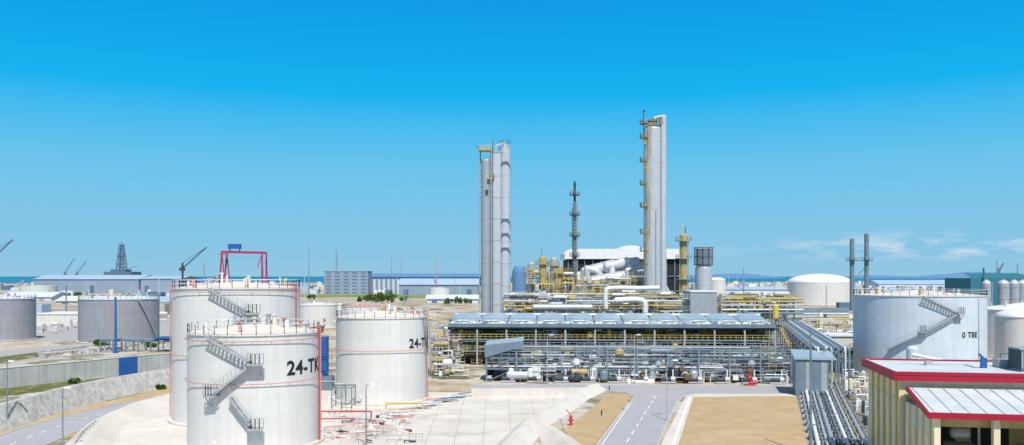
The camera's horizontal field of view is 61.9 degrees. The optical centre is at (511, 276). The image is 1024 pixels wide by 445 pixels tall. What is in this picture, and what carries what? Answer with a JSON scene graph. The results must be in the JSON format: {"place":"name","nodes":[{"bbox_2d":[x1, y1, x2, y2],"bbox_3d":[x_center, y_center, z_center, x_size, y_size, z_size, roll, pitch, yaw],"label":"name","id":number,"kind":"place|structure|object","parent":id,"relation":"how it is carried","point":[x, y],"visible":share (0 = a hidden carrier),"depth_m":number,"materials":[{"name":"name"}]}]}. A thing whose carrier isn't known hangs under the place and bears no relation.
{"place":"outdoors","nodes":[
{"label":"outdoors","id":0,"kind":"place"},
{"bbox_2d":[1,292,70,300],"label":"warehouse","id":1,"kind":"structure","parent":0,"point":[46,296],"depth_m":706.55,"materials":[{"name":"white metal"}]},
{"bbox_2d":[0,395,160,444],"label":"road","id":2,"kind":"structure","parent":0,"point":[47,432],"depth_m":111.77,"materials":[{"name":"grey asphalt"}]},
{"bbox_2d":[141,276,199,293],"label":"warehouse","id":3,"kind":"structure","parent":0,"point":[162,283],"depth_m":960.00,"materials":[{"name":"grey metal"}]},
{"bbox_2d":[0,292,480,297],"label":"field","id":4,"kind":"structure","parent":0,"point":[361,295],"depth_m":884.85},
{"bbox_2d":[19,285,57,291],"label":"storage tank","id":5,"kind":"object","parent":4,"relation":"on","point":[37,288],"visible":0.7,"depth_m":936.80,"materials":[{"name":"metal"}]},
{"bbox_2d":[398,279,478,294],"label":"warehouse","id":6,"kind":"structure","parent":4,"relation":"on","point":[423,286],"depth_m":900.00,"materials":[{"name":"grey metal"}]},
{"bbox_2d":[429,287,449,294],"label":"storage tank","id":7,"kind":"object","parent":4,"relation":"on","point":[439,291],"visible":0.69,"depth_m":761.57,"materials":[{"name":"metal"}]},
{"bbox_2d":[425,295,478,302],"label":"warehouse","id":8,"kind":"structure","parent":0,"point":[440,298],"depth_m":642.63,"materials":[{"name":"white metal"}]},
{"bbox_2d":[0,276,944,283],"bbox_3d":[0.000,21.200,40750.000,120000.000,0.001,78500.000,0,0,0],"label":"sea","id":9,"kind":"structure","parent":0,"point":[29,279],"depth_m":8078.06,"materials":[{"name":"liquid"}]},
{"bbox_2d":[0,282,993,444],"bbox_3d":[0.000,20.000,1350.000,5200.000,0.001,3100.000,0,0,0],"label":"ground","id":10,"kind":"structure","parent":0,"point":[474,372],"depth_m":212.70,"materials":[{"name":"grey concrete"}]},
{"bbox_2d":[0,239,12,251],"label":"dock crane","id":11,"kind":"object","parent":10,"relation":"on","point":[8,243],"visible":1,"depth_m":499.65,"materials":[{"name":"grey metal"}]},
{"bbox_2d":[0,346,115,395],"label":"grass verge","id":12,"kind":"object","parent":10,"relation":"on","point":[28,389],"depth_m":155.92,"materials":[{"name":"green plant"}]},
{"bbox_2d":[62,386,71,444],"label":"street lamp","id":13,"kind":"object","parent":10,"relation":"on","point":[67,387],"visible":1,"depth_m":92.94,"materials":[{"name":"grey metal"}]},
{"bbox_2d":[65,285,70,310],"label":"street lamp","id":14,"kind":"object","parent":10,"relation":"on","point":[66,298],"visible":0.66,"depth_m":391.81,"materials":[{"name":"grey metal"}]},
{"bbox_2d":[0,319,171,362],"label":"gravel yard","id":15,"kind":"structure","parent":10,"relation":"on","point":[63,333],"depth_m":265.27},
{"bbox_2d":[0,293,37,341],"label":"storage tank","id":16,"kind":"object","parent":15,"relation":"on","point":[17,318],"visible":1,"depth_m":263.09,"materials":[{"name":"metal"}]},
{"bbox_2d":[36,311,77,325],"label":"storage shed","id":17,"kind":"structure","parent":15,"relation":"on","point":[64,318],"depth_m":345.00,"materials":[{"name":"white paint"}]},
{"bbox_2d":[26,340,169,357],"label":"pipeway","id":18,"kind":"object","parent":15,"relation":"on","point":[72,351],"visible":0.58,"depth_m":226.46,"materials":[{"name":"metal"}]},
{"bbox_2d":[76,293,159,343],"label":"storage tank","id":19,"kind":"object","parent":15,"relation":"on","point":[138,317],"visible":0.98,"depth_m":254.67,"materials":[{"name":"metal"}]},
{"bbox_2d":[99,336,171,351],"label":"pipe rack","id":20,"kind":"object","parent":15,"relation":"on","point":[165,338],"visible":0.73,"depth_m":225.83,"materials":[{"name":"blue metal"}]},
{"bbox_2d":[0,387,171,439],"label":"sandy verge","id":21,"kind":"structure","parent":10,"relation":"on","point":[142,396],"depth_m":132.95,"materials":[{"name":"beige sand"}]},
{"bbox_2d":[6,360,14,419],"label":"street lamp","id":22,"kind":"object","parent":21,"relation":"on","point":[7,389],"visible":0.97,"depth_m":111.95,"materials":[{"name":"grey metal"}]},
{"bbox_2d":[0,368,171,431],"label":"stone bund","id":23,"kind":"structure","parent":10,"relation":"on","point":[30,408],"depth_m":130.94,"materials":[{"name":"grey stone"}]},
{"bbox_2d":[0,353,171,388],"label":"perimeter wall","id":24,"kind":"structure","parent":10,"relation":"on","point":[27,375],"depth_m":164.78,"materials":[{"name":"concrete"}]},
{"bbox_2d":[33,275,151,292],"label":"warehouse","id":25,"kind":"structure","parent":10,"relation":"on","point":[107,283],"depth_m":1000.00,"materials":[{"name":"grey metal"}]},
{"bbox_2d":[54,296,146,303],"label":"warehouse","id":26,"kind":"structure","parent":10,"relation":"on","point":[70,300],"depth_m":622.94,"materials":[{"name":"white metal"}]},
{"bbox_2d":[113,297,117,352],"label":"blue mast","id":27,"kind":"object","parent":10,"relation":"on","point":[115,333],"visible":1,"depth_m":221.77,"materials":[{"name":"metal"}]},
{"bbox_2d":[67,339,166,389],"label":"shrubs","id":28,"kind":"object","parent":10,"relation":"on","point":[77,380],"visible":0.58,"depth_m":159.12,"materials":[{"name":"green plant"}]},
{"bbox_2d":[65,393,171,444],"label":"concrete bund","id":29,"kind":"structure","parent":10,"relation":"on","point":[107,429],"depth_m":112.61,"materials":[{"name":"beige concrete"}]},
{"bbox_2d":[104,242,140,274],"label":"drilling rig","id":30,"kind":"object","parent":10,"relation":"on","point":[123,270],"visible":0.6,"depth_m":1494.33},
{"bbox_2d":[146,296,171,302],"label":"warehouse","id":31,"kind":"structure","parent":10,"relation":"on","point":[163,299],"depth_m":569.85,"materials":[{"name":"white metal"}]},
{"bbox_2d":[179,247,206,286],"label":"dock crane","id":32,"kind":"object","parent":10,"relation":"on","point":[182,269],"visible":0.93,"depth_m":699.60,"materials":[{"name":"metal"}]},
{"bbox_2d":[203,263,204,284],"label":"radio mast","id":33,"kind":"object","parent":10,"relation":"on","point":[203,274],"visible":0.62,"depth_m":899.60,"materials":[{"name":"grey metal"}]},
{"bbox_2d":[218,244,267,282],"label":"gantry crane","id":34,"kind":"object","parent":10,"relation":"on","point":[234,246],"visible":0.69,"depth_m":805.70,"materials":[{"name":"red paint"}]},
{"bbox_2d":[67,291,471,303],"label":"distant trees","id":35,"kind":"object","parent":10,"relation":"on","point":[381,296],"visible":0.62,"depth_m":634.38,"materials":[{"name":"green plant"}]},
{"bbox_2d":[308,245,309,293],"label":"radio mast","id":36,"kind":"object","parent":10,"relation":"on","point":[308,273],"visible":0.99,"depth_m":899.58,"materials":[{"name":"grey metal"}]},
{"bbox_2d":[300,300,337,328],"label":"storage tank","id":37,"kind":"object","parent":10,"relation":"on","point":[319,311],"visible":0.74,"depth_m":323.77,"materials":[{"name":"metal"}]},
{"bbox_2d":[304,303,346,313],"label":"storage shed","id":38,"kind":"structure","parent":10,"relation":"on","point":[339,305],"depth_m":420.41,"materials":[{"name":"white paint"}]},
{"bbox_2d":[321,336,333,389],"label":"stair tower","id":39,"kind":"structure","parent":10,"relation":"on","point":[325,369],"depth_m":150.00,"materials":[{"name":"blue metal"}]},
{"bbox_2d":[111,391,565,444],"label":"concrete apron","id":40,"kind":"object","parent":10,"relation":"on","point":[467,419],"visible":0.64,"depth_m":116.12,"materials":[{"name":"beige concrete"}]},
{"bbox_2d":[167,273,301,426],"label":"storage tank","id":41,"kind":"object","parent":40,"relation":"on","point":[213,302],"visible":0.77,"depth_m":114.13,"materials":[{"name":"metal"}]},
{"bbox_2d":[181,314,324,444],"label":"storage tank","id":42,"kind":"object","parent":40,"relation":"on","point":[254,383],"visible":1,"depth_m":96.54,"materials":[{"name":"metal"}]},
{"bbox_2d":[332,304,431,405],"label":"storage tank","id":43,"kind":"object","parent":40,"relation":"on","point":[385,349],"visible":0.98,"depth_m":132.76,"materials":[{"name":"metal"}]},
{"bbox_2d":[410,392,470,408],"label":"pipework","id":44,"kind":"object","parent":40,"relation":"on","point":[435,402],"visible":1,"depth_m":134.34,"materials":[{"name":"white paint"}]},
{"bbox_2d":[331,383,355,408],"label":"pipe rack","id":45,"kind":"object","parent":10,"relation":"on","point":[345,385],"visible":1,"depth_m":129.88,"materials":[{"name":"grey metal"}]},
{"bbox_2d":[324,271,371,293],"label":"office building","id":46,"kind":"structure","parent":10,"relation":"on","point":[335,282],"depth_m":950.00,"materials":[{"name":"grey concrete"}]},
{"bbox_2d":[342,302,383,314],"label":"storage tank","id":47,"kind":"object","parent":10,"relation":"on","point":[368,307],"visible":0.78,"depth_m":294.43,"materials":[{"name":"metal"}]},
{"bbox_2d":[365,383,375,444],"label":"street lamp","id":48,"kind":"object","parent":10,"relation":"on","point":[366,414],"visible":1,"depth_m":96.95,"materials":[{"name":"grey metal"}]},
{"bbox_2d":[321,369,439,442],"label":"tank piping","id":49,"kind":"object","parent":10,"relation":"on","point":[336,434],"visible":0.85,"depth_m":114.64,"materials":[{"name":"red paint"}]},
{"bbox_2d":[371,279,399,293],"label":"colonnade","id":50,"kind":"object","parent":10,"relation":"on","point":[384,284],"visible":0.66,"depth_m":970.00,"materials":[{"name":"white concrete"}]},
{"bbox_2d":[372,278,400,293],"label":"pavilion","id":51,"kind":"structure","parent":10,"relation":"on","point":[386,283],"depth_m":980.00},
{"bbox_2d":[372,273,480,285],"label":"warehouse","id":52,"kind":"structure","parent":10,"relation":"on","point":[431,275],"depth_m":1161.54,"materials":[{"name":"metal"}]},
{"bbox_2d":[429,334,464,375],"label":"process piping structure","id":53,"kind":"object","parent":10,"relation":"on","point":[443,344],"visible":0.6,"depth_m":172.12,"materials":[{"name":"white paint"}]},
{"bbox_2d":[42,307,852,376],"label":"pipeworks","id":54,"kind":"object","parent":10,"relation":"on","point":[828,314],"visible":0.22,"depth_m":267.78,"materials":[{"name":"grey metal"}]},
{"bbox_2d":[0,276,943,312],"bbox_3d":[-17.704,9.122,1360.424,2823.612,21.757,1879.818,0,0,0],"label":"distant buildings","id":55,"kind":"structure","parent":10,"relation":"on","point":[164,307],"depth_m":938.99,"materials":[{"name":"white paint"}]},
{"bbox_2d":[478,139,511,317],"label":"distillation column","id":56,"kind":"structure","parent":10,"relation":"on","point":[490,225],"depth_m":237.97,"materials":[{"name":"metal"}]},
{"bbox_2d":[500,145,510,312],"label":"distillation column","id":57,"kind":"structure","parent":10,"relation":"on","point":[505,150],"depth_m":238.65,"materials":[{"name":"silver metal"}]},
{"bbox_2d":[546,334,553,383],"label":"street lamp","id":58,"kind":"object","parent":10,"relation":"on","point":[547,358],"visible":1,"depth_m":157.92,"materials":[{"name":"grey metal"}]},
{"bbox_2d":[524,250,577,299],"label":"process unit","id":59,"kind":"object","parent":10,"relation":"on","point":[558,275],"visible":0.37,"depth_m":273.83,"materials":[{"name":"metal"}]},
{"bbox_2d":[497,383,605,444],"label":"concrete bund","id":60,"kind":"structure","parent":10,"relation":"on","point":[524,432],"depth_m":118.43,"materials":[{"name":"beige concrete"}]},
{"bbox_2d":[534,419,580,444],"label":"concrete bund","id":61,"kind":"structure","parent":10,"relation":"on","point":[547,434],"depth_m":103.69,"materials":[{"name":"white concrete"}]},
{"bbox_2d":[569,181,579,292],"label":"flare stack","id":62,"kind":"object","parent":10,"relation":"on","point":[575,236],"visible":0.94,"depth_m":299.43,"materials":[{"name":"grey metal"}]},
{"bbox_2d":[501,285,689,319],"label":"process unit","id":63,"kind":"object","parent":10,"relation":"on","point":[541,302],"visible":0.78,"depth_m":219.48,"materials":[{"name":"silver metal"}]},
{"bbox_2d":[565,394,631,444],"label":"sand lot","id":64,"kind":"structure","parent":10,"relation":"on","point":[590,426],"depth_m":117.79,"materials":[{"name":"beige sand"}]},
{"bbox_2d":[566,409,573,425],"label":"fire hydrant","id":65,"kind":"object","parent":64,"relation":"on","point":[570,419],"visible":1,"depth_m":114.20,"materials":[{"name":"red metal"}]},
{"bbox_2d":[442,313,793,364],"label":"air cooler rack","id":66,"kind":"object","parent":10,"relation":"on","point":[712,329],"visible":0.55,"depth_m":192.24,"materials":[{"name":"metal"}]},
{"bbox_2d":[560,249,678,317],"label":"process hall","id":67,"kind":"structure","parent":10,"relation":"on","point":[590,256],"depth_m":344.43,"materials":[{"name":"white paint"}]},
{"bbox_2d":[572,257,669,318],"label":"process unit","id":68,"kind":"object","parent":10,"relation":"on","point":[601,276],"visible":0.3,"depth_m":269.22,"materials":[{"name":"white paint"}]},
{"bbox_2d":[617,245,642,248],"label":"dome tank","id":69,"kind":"object","parent":10,"relation":"on","point":[630,247],"visible":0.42,"depth_m":395.43,"materials":[{"name":"white metal"}]},
{"bbox_2d":[633,334,640,383],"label":"street lamp","id":70,"kind":"object","parent":10,"relation":"on","point":[634,382],"visible":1,"depth_m":157.91,"materials":[{"name":"grey metal"}]},
{"bbox_2d":[485,337,791,383],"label":"pipe rack","id":71,"kind":"object","parent":10,"relation":"on","point":[509,363],"visible":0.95,"depth_m":160.86,"materials":[{"name":"grey metal"}]},
{"bbox_2d":[640,110,666,312],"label":"distillation column","id":72,"kind":"structure","parent":10,"relation":"on","point":[654,183],"depth_m":257.77,"materials":[{"name":"metal"}]},
{"bbox_2d":[675,223,691,299],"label":"process column","id":73,"kind":"structure","parent":10,"relation":"on","point":[683,256],"depth_m":288.90,"materials":[{"name":"metal"}]},
{"bbox_2d":[694,247,712,289],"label":"reactor vessel","id":74,"kind":"object","parent":10,"relation":"on","point":[703,259],"visible":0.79,"depth_m":272.72,"materials":[{"name":"grey metal"}]},
{"bbox_2d":[712,277,725,303],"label":"storage tank","id":75,"kind":"object","parent":10,"relation":"on","point":[719,285],"visible":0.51,"depth_m":426.16,"materials":[{"name":"metal"}]},
{"bbox_2d":[672,290,803,348],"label":"process unit","id":76,"kind":"object","parent":10,"relation":"on","point":[704,301],"visible":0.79,"depth_m":234.77,"materials":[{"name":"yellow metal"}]},
{"bbox_2d":[679,396,807,444],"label":"sand lot","id":77,"kind":"structure","parent":10,"relation":"on","point":[759,420],"depth_m":116.18,"materials":[{"name":"beige sand"}]},
{"bbox_2d":[726,287,786,294],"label":"warehouse","id":78,"kind":"structure","parent":10,"relation":"on","point":[739,290],"depth_m":900.00,"materials":[{"name":"white metal"}]},
{"bbox_2d":[770,302,775,357],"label":"street lamp","id":79,"kind":"object","parent":10,"relation":"on","point":[770,322],"visible":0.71,"depth_m":189.92,"materials":[{"name":"grey metal"}]},
{"bbox_2d":[809,328,811,444],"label":"utility pole","id":80,"kind":"object","parent":10,"relation":"on","point":[810,410],"visible":1,"depth_m":94.89,"materials":[{"name":"grey metal"}]},
{"bbox_2d":[790,349,835,395],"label":"equipment shelter","id":81,"kind":"object","parent":10,"relation":"on","point":[801,369],"visible":0.9,"depth_m":141.47,"materials":[{"name":"grey metal"}]},
{"bbox_2d":[776,318,851,387],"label":"pipe rack","id":82,"kind":"object","parent":10,"relation":"on","point":[799,331],"visible":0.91,"depth_m":167.48,"materials":[{"name":"silver metal"}]},
{"bbox_2d":[787,274,849,305],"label":"storage tank","id":83,"kind":"object","parent":10,"relation":"on","point":[810,289],"visible":0.87,"depth_m":582.09,"materials":[{"name":"metal"}]},
{"bbox_2d":[793,380,867,444],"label":"gravel yard","id":84,"kind":"structure","parent":10,"relation":"on","point":[859,414],"depth_m":122.20,"materials":[{"name":"grey gravel"}]},
{"bbox_2d":[800,381,867,444],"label":"pipeway","id":85,"kind":"object","parent":84,"relation":"on","point":[826,416],"visible":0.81,"depth_m":113.66,"materials":[{"name":"silver metal"}]},
{"bbox_2d":[819,332,852,365],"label":"control house","id":86,"kind":"structure","parent":10,"relation":"on","point":[845,338],"depth_m":190.00,"materials":[{"name":"white paint"}]},
{"bbox_2d":[841,369,867,425],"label":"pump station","id":87,"kind":"object","parent":10,"relation":"on","point":[854,390],"visible":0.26,"depth_m":139.99,"materials":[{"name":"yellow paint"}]},
{"bbox_2d":[846,233,872,327],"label":"exhaust stacks","id":88,"kind":"object","parent":10,"relation":"on","point":[852,258],"visible":0.73,"depth_m":329.30,"materials":[{"name":"grey metal"}]},
{"bbox_2d":[869,280,944,288],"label":"warehouse","id":89,"kind":"structure","parent":10,"relation":"on","point":[909,283],"depth_m":1303.02,"materials":[{"name":"white metal"}]},
{"bbox_2d":[906,345,918,358],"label":"pressure vessel","id":90,"kind":"object","parent":10,"relation":"on","point":[910,350],"visible":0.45,"depth_m":124.40,"materials":[{"name":"white metal"}]},
{"bbox_2d":[850,285,987,376],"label":"storage tank","id":91,"kind":"object","parent":10,"relation":"on","point":[927,322],"visible":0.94,"depth_m":160.20,"materials":[{"name":"metal"}]},
{"bbox_2d":[912,353,939,358],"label":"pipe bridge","id":92,"kind":"structure","parent":10,"relation":"on","point":[918,356],"depth_m":121.10,"materials":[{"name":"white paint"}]},
{"bbox_2d":[861,346,1023,444],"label":"service building","id":93,"kind":"structure","parent":10,"relation":"on","point":[941,402],"depth_m":78.97,"materials":[{"name":"white paint"}]},
{"bbox_2d":[978,299,978,359],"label":"utility pole","id":94,"kind":"object","parent":10,"relation":"on","point":[978,329],"visible":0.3,"depth_m":149.95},
{"bbox_2d":[945,268,1023,305],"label":"shipyard shed","id":95,"kind":"structure","parent":10,"relation":"on","point":[974,281],"depth_m":503.48,"materials":[{"name":"metal"}]},
{"bbox_2d":[981,273,992,305],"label":"silo","id":96,"kind":"object","parent":10,"relation":"on","point":[986,283],"visible":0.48,"depth_m":298.79,"materials":[{"name":"grey metal"}]},
{"bbox_2d":[997,273,1010,304],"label":"silo","id":97,"kind":"object","parent":10,"relation":"on","point":[1003,290],"visible":0.56,"depth_m":298.55,"materials":[{"name":"grey metal"}]},
{"bbox_2d":[988,300,1023,356],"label":"storage tank","id":98,"kind":"object","parent":10,"relation":"on","point":[993,311],"visible":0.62,"depth_m":211.40,"materials":[{"name":"metal"}]},
{"bbox_2d":[994,309,1023,357],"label":"storage tank","id":99,"kind":"object","parent":10,"relation":"on","point":[1008,327],"visible":0.8,"depth_m":179.80,"materials":[{"name":"metal"}]},
{"bbox_2d":[1009,273,1019,302],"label":"silo","id":100,"kind":"object","parent":10,"relation":"on","point":[1015,290],"visible":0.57,"depth_m":298.59,"materials":[{"name":"grey metal"}]},
{"bbox_2d":[1019,273,1023,302],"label":"silo","id":101,"kind":"object","parent":10,"relation":"on","point":[1021,282],"visible":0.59,"depth_m":298.87,"materials":[{"name":"grey metal"}]},
{"bbox_2d":[0,0,1023,275],"label":"sky","id":102,"kind":"structure","parent":0,"point":[169,131],"materials":[{"name":"blue"}]},
{"bbox_2d":[512,265,525,291],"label":"storage tank","id":103,"kind":"structure","parent":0,"point":[518,278],"depth_m":1092.50,"materials":[{"name":"blue metal"}]},
{"bbox_2d":[471,387,584,396],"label":"concrete wall","id":104,"kind":"structure","parent":0,"point":[503,392],"depth_m":141.13,"materials":[{"name":"beige concrete"}]},
{"bbox_2d":[474,384,792,444],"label":"road","id":105,"kind":"structure","parent":0,"point":[640,419],"depth_m":138.14,"materials":[{"name":"grey asphalt"}]},
{"bbox_2d":[666,359,677,420],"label":"street lamp","id":106,"kind":"object","parent":105,"relation":"on","point":[666,388],"visible":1,"depth_m":117.97,"materials":[{"name":"grey metal"}]},
{"bbox_2d":[744,373,757,385],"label":"fire monitor","id":107,"kind":"object","parent":105,"relation":"on","point":[751,383],"visible":1,"depth_m":155.37,"materials":[{"name":"red paint"}]},
{"bbox_2d":[661,394,795,444],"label":"sidewalk","id":108,"kind":"structure","parent":0,"point":[674,434],"depth_m":121.71,"materials":[{"name":"concrete"}]},
{"bbox_2d":[689,272,992,277],"bbox_3d":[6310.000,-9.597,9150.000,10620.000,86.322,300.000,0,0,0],"label":"distant hills","id":109,"kind":"structure","parent":0,"point":[958,275],"depth_m":9173.72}
]}

